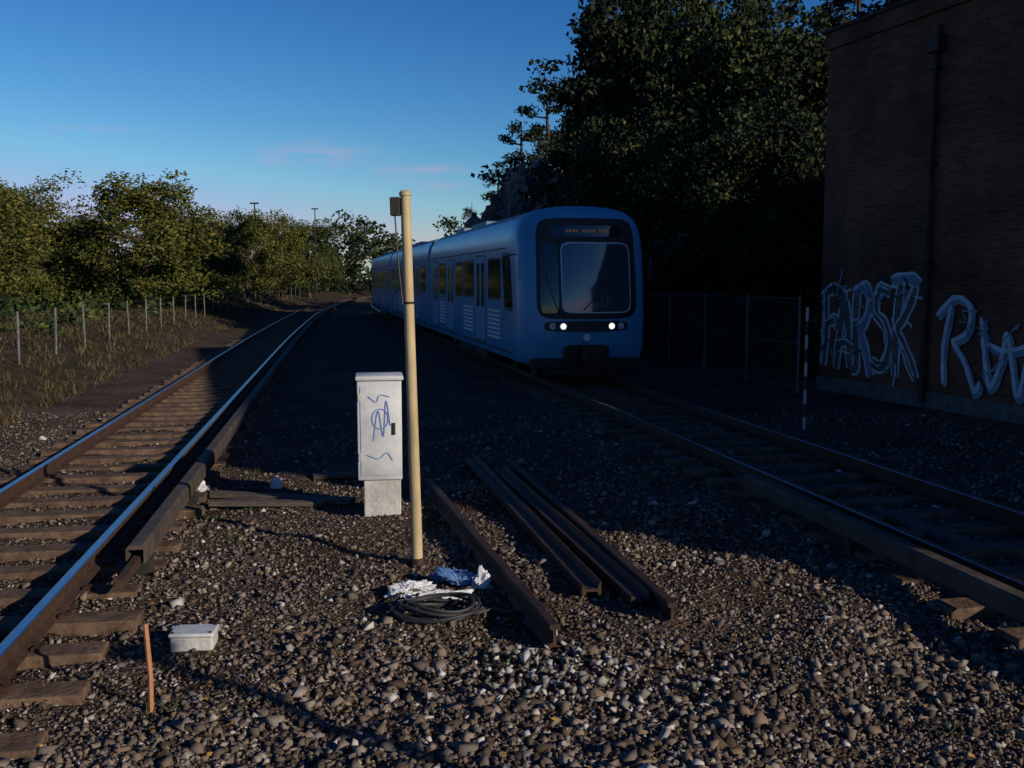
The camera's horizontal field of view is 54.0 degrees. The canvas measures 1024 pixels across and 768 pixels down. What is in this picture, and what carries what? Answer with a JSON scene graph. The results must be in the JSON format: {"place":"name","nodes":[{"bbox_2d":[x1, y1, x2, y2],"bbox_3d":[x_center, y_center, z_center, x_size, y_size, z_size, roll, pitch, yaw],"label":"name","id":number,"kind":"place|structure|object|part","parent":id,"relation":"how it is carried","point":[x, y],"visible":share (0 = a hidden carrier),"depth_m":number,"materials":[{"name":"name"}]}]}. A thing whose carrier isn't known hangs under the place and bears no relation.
{"place":"outdoors","nodes":[
{"label":"outdoors","id":0,"kind":"place"},
{"bbox_2d":[0,0,889,279],"label":"sky","id":1,"kind":"structure","parent":0,"point":[295,107],"materials":[{"name":"blue"}]},
{"bbox_2d":[0,280,1023,767],"bbox_3d":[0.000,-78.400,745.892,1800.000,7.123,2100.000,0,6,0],"label":"ground","id":2,"kind":"structure","parent":0,"point":[340,348],"depth_m":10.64,"materials":[{"name":"gravel"}]},
{"bbox_2d":[0,195,68,302],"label":"deciduous tree","id":3,"kind":"object","parent":2,"relation":"on","point":[45,255],"visible":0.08,"depth_m":68.92,"materials":[{"name":"green plant"}]},
{"bbox_2d":[0,177,70,303],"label":"deciduous tree","id":4,"kind":"object","parent":2,"relation":"on","point":[21,247],"visible":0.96,"depth_m":49.65,"materials":[{"name":"green plant"}]},
{"bbox_2d":[0,176,126,309],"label":"deciduous tree","id":5,"kind":"object","parent":2,"relation":"on","point":[74,271],"visible":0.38,"depth_m":54.23,"materials":[{"name":"green plant"}]},
{"bbox_2d":[38,230,109,296],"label":"deciduous tree","id":6,"kind":"object","parent":2,"relation":"on","point":[74,252],"visible":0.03,"depth_m":73.72,"materials":[{"name":"green plant"}]},
{"bbox_2d":[46,208,141,306],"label":"deciduous tree","id":7,"kind":"object","parent":2,"relation":"on","point":[125,285],"visible":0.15,"depth_m":61.10,"materials":[{"name":"green plant"}]},
{"bbox_2d":[40,168,240,310],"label":"deciduous tree","id":8,"kind":"object","parent":2,"relation":"on","point":[160,218],"visible":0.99,"depth_m":52.11,"materials":[{"name":"green plant"}]},
{"bbox_2d":[0,297,286,425],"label":"grass","id":9,"kind":"structure","parent":2,"relation":"on","point":[104,378],"depth_m":31.35,"materials":[{"name":"green plant"}]},
{"bbox_2d":[143,623,153,713],"bbox_3d":[-2.024,1.629,5.599,0.041,0.600,0.032,0,6,0],"label":"wooden stake","id":10,"kind":"object","parent":2,"relation":"on","point":[149,670],"visible":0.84,"depth_m":5.58,"materials":[{"name":"orange wood"}]},
{"bbox_2d":[0,284,298,336],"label":"hedge","id":11,"kind":"object","parent":2,"relation":"on","point":[70,304],"visible":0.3,"depth_m":45.13,"materials":[{"name":"green plant"}]},
{"bbox_2d":[0,286,299,363],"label":"wire fence","id":12,"kind":"object","parent":2,"relation":"on","point":[54,327],"visible":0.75,"depth_m":32.01,"materials":[{"name":"metal"}]},
{"bbox_2d":[125,215,202,288],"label":"deciduous tree","id":13,"kind":"object","parent":2,"relation":"on","point":[151,258],"visible":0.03,"depth_m":83.54,"materials":[{"name":"green plant"}]},
{"bbox_2d":[0,296,371,759],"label":"railway track","id":14,"kind":"structure","parent":2,"relation":"on","point":[235,380],"depth_m":10.75,"materials":[{"name":"metal"}]},
{"bbox_2d":[168,623,219,651],"bbox_3d":[-2.090,1.674,6.609,0.290,0.142,0.200,0,6,-4],"label":"junction box","id":15,"kind":"object","parent":2,"relation":"on","point":[197,637],"visible":0.98,"depth_m":6.53,"materials":[{"name":"plastic"}]},
{"bbox_2d":[149,204,251,306],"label":"deciduous tree","id":16,"kind":"object","parent":2,"relation":"on","point":[212,263],"visible":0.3,"depth_m":61.25,"materials":[{"name":"green plant"}]},
{"bbox_2d":[197,481,206,491],"bbox_3d":[-3.548,1.151,11.375,0.198,0.183,0.137,0,6,0],"label":"plastic bag","id":17,"kind":"object","parent":2,"relation":"on","point":[202,487],"visible":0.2,"depth_m":11.36,"materials":[{"name":"white plastic"}]},
{"bbox_2d":[188,223,263,295],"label":"deciduous tree","id":18,"kind":"object","parent":2,"relation":"on","point":[231,279],"visible":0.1,"depth_m":88.92,"materials":[{"name":"green plant"}]},
{"bbox_2d":[22,209,464,294],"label":"distant trees","id":19,"kind":"object","parent":2,"relation":"on","point":[358,239],"visible":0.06,"depth_m":144.42,"materials":[{"name":"green plant"}]},
{"bbox_2d":[206,207,289,302],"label":"deciduous tree","id":20,"kind":"object","parent":2,"relation":"on","point":[248,228],"visible":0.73,"depth_m":76.67,"materials":[{"name":"green plant"}]},
{"bbox_2d":[250,202,258,300],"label":"street lamp","id":21,"kind":"object","parent":2,"relation":"on","point":[254,203],"visible":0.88,"depth_m":83.21,"materials":[{"name":"grey metal"}]},
{"bbox_2d":[208,499,323,506],"bbox_3d":[-2.600,1.261,10.638,1.200,0.050,0.140,0,6,0],"label":"wooden plank","id":22,"kind":"object","parent":2,"relation":"on","point":[266,502],"visible":1,"depth_m":10.57,"materials":[{"name":"wood"}]},
{"bbox_2d":[270,476,282,488],"bbox_3d":[-2.725,1.135,11.583,0.134,0.132,0.134,-6,8,-43],"label":"plastic bag","id":23,"kind":"object","parent":2,"relation":"on","point":[276,483],"visible":1,"depth_m":11.56,"materials":[{"name":"blue plastic"}]},
{"bbox_2d":[209,490,355,504],"bbox_3d":[-2.500,1.232,10.911,1.638,0.050,0.180,1,6,12],"label":"wooden plank","id":24,"kind":"object","parent":2,"relation":"on","point":[343,500],"visible":0.96,"depth_m":10.89,"materials":[{"name":"brown wood"}]},
{"bbox_2d":[250,213,339,299],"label":"deciduous tree","id":25,"kind":"object","parent":2,"relation":"on","point":[293,237],"visible":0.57,"depth_m":93.48,"materials":[{"name":"green plant"}]},
{"bbox_2d":[311,208,317,301],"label":"street lamp","id":26,"kind":"object","parent":2,"relation":"on","point":[315,251],"visible":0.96,"depth_m":104.00,"materials":[{"name":"grey metal"}]},
{"bbox_2d":[277,217,355,298],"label":"deciduous tree","id":27,"kind":"object","parent":2,"relation":"on","point":[324,234],"visible":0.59,"depth_m":110.20,"materials":[{"name":"green plant"}]},
{"bbox_2d":[312,470,357,479],"bbox_3d":[-2.075,1.101,12.179,0.680,0.050,0.200,-2,6,-17],"label":"wooden plank","id":28,"kind":"object","parent":2,"relation":"on","point":[334,475],"visible":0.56,"depth_m":12.09,"materials":[{"name":"wood"}]},
{"bbox_2d":[355,372,402,516],"bbox_3d":[-1.343,0.645,10.224,0.475,1.500,0.435,-1,6,-8],"label":"utility cabinet","id":29,"kind":"object","parent":2,"relation":"on","point":[379,412],"visible":0.98,"depth_m":10.02,"materials":[{"name":"metal"}]},
{"bbox_2d":[390,190,424,566],"bbox_3d":[-0.864,0.025,8.347,0.191,3.225,0.132,-1,6,0],"label":"signal pole","id":30,"kind":"object","parent":2,"relation":"on","point":[400,206],"visible":0.96,"depth_m":8.30,"materials":[{"name":"metal"}]},
{"bbox_2d":[383,580,435,597],"bbox_3d":[-0.804,1.553,7.691,0.431,0.095,0.247,-3,7,-28],"label":"plastic bag","id":31,"kind":"object","parent":2,"relation":"on","point":[423,586],"visible":0.96,"depth_m":7.66,"materials":[{"name":"white plastic"}]},
{"bbox_2d":[397,589,473,602],"bbox_3d":[-0.567,1.584,7.494,0.589,0.068,0.141,-2,6,-17],"label":"plastic bag","id":32,"kind":"object","parent":2,"relation":"on","point":[444,591],"visible":0.33,"depth_m":7.53,"materials":[{"name":"white plastic"}]},
{"bbox_2d":[427,567,473,585],"bbox_3d":[-0.449,1.512,7.945,0.495,0.110,0.218,2,6,17],"label":"plastic bag","id":33,"kind":"object","parent":2,"relation":"on","point":[455,576],"visible":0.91,"depth_m":7.89,"materials":[{"name":"blue plastic"}]},
{"bbox_2d":[388,589,523,623],"bbox_3d":[-0.519,1.591,7.200,1.018,0.146,0.680,4,7,36],"label":"cable coil","id":34,"kind":"object","parent":2,"relation":"on","point":[400,609],"visible":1,"depth_m":7.11,"materials":[{"name":"black rubber"}]},
{"bbox_2d":[458,207,479,229],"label":"pine tree","id":35,"kind":"object","parent":2,"relation":"on","point":[467,213],"visible":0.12,"depth_m":88.75,"materials":[{"name":"green plant"}]},
{"bbox_2d":[471,565,490,588],"bbox_3d":[-0.239,1.502,7.816,0.162,0.195,0.151,0,6,0],"label":"plastic bag","id":36,"kind":"object","parent":2,"relation":"on","point":[481,578],"visible":0.81,"depth_m":7.79,"materials":[{"name":"white plastic"}]},
{"bbox_2d":[478,168,503,215],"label":"pine tree","id":37,"kind":"object","parent":2,"relation":"on","point":[490,183],"visible":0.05,"depth_m":76.85,"materials":[{"name":"green plant"}]},
{"bbox_2d":[423,478,562,647],"bbox_3d":[-0.335,1.393,8.967,0.130,0.152,5.004,-2,6,-14],"label":"steel rail","id":38,"kind":"object","parent":2,"relation":"on","point":[540,620],"visible":1,"depth_m":7.92,"materials":[{"name":"brown metal"}]},
{"bbox_2d":[2,456,1023,767],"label":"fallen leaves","id":39,"kind":"object","parent":2,"relation":"on","point":[540,662],"visible":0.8,"depth_m":6.01,"materials":[{"name":"brown plant"}]},
{"bbox_2d":[464,158,571,227],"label":"rock outcrop","id":40,"kind":"object","parent":2,"relation":"on","point":[504,196],"visible":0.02,"depth_m":52.46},
{"bbox_2d":[468,120,540,216],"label":"pine tree","id":41,"kind":"object","parent":40,"relation":"on","point":[514,127],"visible":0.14,"depth_m":66.43,"materials":[{"name":"green plant"}]},
{"bbox_2d":[480,90,576,199],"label":"pine tree","id":42,"kind":"object","parent":40,"relation":"on","point":[535,134],"visible":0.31,"depth_m":64.20,"materials":[{"name":"green plant"}]},
{"bbox_2d":[466,455,600,597],"bbox_3d":[0.039,1.270,10.261,0.152,0.130,5.564,-1,6,-12],"label":"steel rail","id":43,"kind":"object","parent":2,"relation":"on","point":[582,577],"visible":1,"depth_m":9.13,"materials":[{"name":"brown metal"}]},
{"bbox_2d":[494,65,579,212],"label":"pine tree","id":44,"kind":"object","parent":2,"relation":"on","point":[563,126],"visible":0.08,"depth_m":53.00,"materials":[{"name":"green plant"}]},
{"bbox_2d":[536,80,567,156],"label":"pine tree","id":45,"kind":"object","parent":2,"relation":"on","point":[554,131],"visible":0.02,"depth_m":68.66,"materials":[{"name":"green plant"}]},
{"bbox_2d":[146,437,962,767],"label":"weeds","id":46,"kind":"object","parent":2,"relation":"on","point":[256,471],"visible":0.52,"depth_m":9.15,"materials":[{"name":"green plant"}]},
{"bbox_2d":[355,614,786,746],"bbox_3d":[0.328,1.737,6.014,2.618,0.095,1.960,3,6,23],"label":"crushed stone pile","id":47,"kind":"object","parent":2,"relation":"on","point":[602,681],"visible":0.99,"depth_m":5.93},
{"bbox_2d":[493,465,650,606],"bbox_3d":[0.389,1.319,9.789,0.152,0.130,5.120,-1,6,-12],"label":"steel rail","id":48,"kind":"object","parent":2,"relation":"on","point":[625,584],"visible":0.93,"depth_m":8.76,"materials":[{"name":"brown metal"}]},
{"bbox_2d":[537,0,632,208],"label":"spruce tree","id":49,"kind":"object","parent":2,"relation":"on","point":[568,131],"visible":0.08,"depth_m":44.61,"materials":[{"name":"green plant"}]},
{"bbox_2d":[471,0,712,204],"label":"deciduous tree","id":50,"kind":"object","parent":2,"relation":"on","point":[588,87],"visible":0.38,"depth_m":41.66,"materials":[{"name":"green plant"}]},
{"bbox_2d":[509,461,680,622],"bbox_3d":[0.560,1.313,9.738,0.130,0.152,5.613,-1,6,-11],"label":"steel rail","id":51,"kind":"object","parent":2,"relation":"on","point":[664,602],"visible":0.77,"depth_m":8.43,"materials":[{"name":"brown metal"}]},
{"bbox_2d":[562,132,650,300],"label":"deciduous tree","id":52,"kind":"object","parent":2,"relation":"on","point":[580,178],"visible":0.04,"depth_m":40.63,"materials":[{"name":"green plant"}]},
{"bbox_2d":[536,102,714,338],"bbox_3d":[5.094,-5.985,37.686,7.524,9.313,7.782,-1,6,-11],"label":"deciduous tree","id":53,"kind":"object","parent":2,"relation":"on","point":[604,159],"visible":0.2,"depth_m":36.64,"materials":[{"name":"green plant"}]},
{"bbox_2d":[560,0,748,220],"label":"deciduous tree","id":54,"kind":"object","parent":2,"relation":"on","point":[639,43],"visible":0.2,"depth_m":40.58,"materials":[{"name":"green plant"}]},
{"bbox_2d":[575,0,792,146],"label":"pine tree","id":55,"kind":"object","parent":2,"relation":"on","point":[762,7],"visible":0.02,"depth_m":42.72,"materials":[{"name":"green plant"}]},
{"bbox_2d":[364,301,1023,648],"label":"railway track","id":56,"kind":"structure","parent":2,"relation":"on","point":[875,536],"depth_m":11.28,"materials":[{"name":"metal"}]},
{"bbox_2d":[371,206,652,375],"bbox_3d":[-3.011,-4.325,44.083,3.340,3.880,47.649,-1,6,-11],"label":"metro train","id":57,"kind":"object","parent":56,"relation":"on","point":[554,291],"visible":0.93,"depth_m":21.89,"materials":[{"name":"blue paint"}]},
{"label":"side windows and doors","id":58,"kind":"part","parent":57,"relation":"part of","materials":[{"name":"black glass"}]},
{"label":"side windows and doors","id":59,"kind":"part","parent":57,"relation":"part of","materials":[{"name":"blue metal"}]},
{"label":"side windows and doors","id":60,"kind":"part","parent":57,"relation":"part of","materials":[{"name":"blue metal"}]},
{"bbox_2d":[604,102,795,337],"bbox_3d":[6.096,-5.575,35.658,8.066,8.688,7.799,-1,6,-14],"label":"deciduous tree","id":61,"kind":"object","parent":2,"relation":"on","point":[657,146],"visible":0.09,"depth_m":34.15,"materials":[{"name":"green plant"}]},
{"bbox_2d":[608,0,823,280],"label":"deciduous tree","id":62,"kind":"object","parent":2,"relation":"on","point":[670,64],"visible":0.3,"depth_m":37.65,"materials":[{"name":"green plant"}]},
{"bbox_2d":[616,98,816,355],"bbox_3d":[6.907,-4.861,32.714,6.935,8.410,7.129,0,6,-4],"label":"deciduous tree","id":63,"kind":"object","parent":2,"relation":"on","point":[692,150],"visible":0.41,"depth_m":31.42,"materials":[{"name":"green plant"}]},
{"bbox_2d":[641,292,801,392],"bbox_3d":[0.572,-3.442,47.332,0.217,2.250,53.663,-1,6,-12],"label":"chain link fence","id":64,"kind":"object","parent":2,"relation":"on","point":[747,317],"visible":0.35,"depth_m":24.80,"materials":[{"name":"metal"}]},
{"bbox_2d":[654,102,826,350],"bbox_3d":[8.124,-4.466,30.597,7.017,7.817,7.258,-4,7,-34],"label":"deciduous tree","id":65,"kind":"object","parent":2,"relation":"on","point":[753,131],"visible":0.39,"depth_m":29.66,"materials":[{"name":"green plant"}]},
{"bbox_2d":[668,7,828,279],"bbox_3d":[10.171,-8.383,37.885,8.884,10.764,9.359,0,6,0],"label":"deciduous tree","id":66,"kind":"object","parent":2,"relation":"on","point":[711,67],"visible":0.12,"depth_m":36.49,"materials":[{"name":"green plant"}]},
{"bbox_2d":[731,0,799,233],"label":"spruce tree","id":67,"kind":"object","parent":2,"relation":"on","point":[763,19],"depth_m":44.25,"materials":[{"name":"green plant"}]},
{"bbox_2d":[696,6,849,282],"bbox_3d":[10.353,-7.827,35.438,9.055,10.836,8.755,-1,6,-9],"label":"deciduous tree","id":68,"kind":"object","parent":2,"relation":"on","point":[820,77],"visible":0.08,"depth_m":33.60,"materials":[{"name":"green plant"}]},
{"bbox_2d":[727,118,826,359],"bbox_3d":[9.007,-4.040,29.803,5.504,7.416,5.658,3,7,26],"label":"deciduous tree","id":69,"kind":"object","parent":2,"relation":"on","point":[814,191],"visible":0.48,"depth_m":28.84,"materials":[{"name":"green plant"}]},
{"bbox_2d":[802,307,808,429],"bbox_3d":[4.700,-0.234,16.062,0.048,1.980,0.048,0,6,0],"label":"marker post","id":70,"kind":"object","parent":2,"relation":"on","point":[805,368],"visible":1,"depth_m":16.04,"materials":[{"name":"concrete"}]},
{"bbox_2d":[770,0,861,141],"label":"pine tree","id":71,"kind":"object","parent":2,"relation":"on","point":[829,5],"visible":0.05,"depth_m":40.58,"materials":[{"name":"green plant"}]},
{"bbox_2d":[792,0,871,104],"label":"pine tree","id":72,"kind":"object","parent":2,"relation":"on","point":[858,13],"visible":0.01,"depth_m":38.54,"materials":[{"name":"green plant"}]},
{"bbox_2d":[848,0,901,18],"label":"pine tree","id":73,"kind":"object","parent":2,"relation":"on","point":[877,6],"visible":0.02,"depth_m":53.57,"materials":[{"name":"green plant"}]},
{"bbox_2d":[819,0,1023,405],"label":"walls","id":74,"kind":"structure","parent":2,"relation":"on","point":[877,135],"depth_m":18.51,"materials":[{"name":"brick"}]},
{"bbox_2d":[822,0,969,50],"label":"parapet and roof","id":75,"kind":"structure","parent":74,"relation":"on","point":[884,18],"depth_m":19.62,"materials":[{"name":"concrete"}]},
{"bbox_2d":[816,375,1023,424],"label":"plinth","id":76,"kind":"structure","parent":74,"relation":"attached to","point":[1010,413],"depth_m":18.77,"materials":[{"name":"concrete"}]},
{"bbox_2d":[819,269,1023,404],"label":"graffiti","id":77,"kind":"object","parent":74,"relation":"attached to","point":[853,341],"visible":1,"depth_m":19.58,"materials":[{"name":"white paint"},{"name":"dark brick"}]},
{"bbox_2d":[917,24,946,402],"bbox_3d":[7.708,-3.090,18.548,0.224,6.908,0.340,-2,6,-18],"label":"drainpipe","id":78,"kind":"object","parent":74,"relation":"attached to","point":[935,45],"visible":1,"depth_m":18.46,"materials":[{"name":"metal"}]}
]}

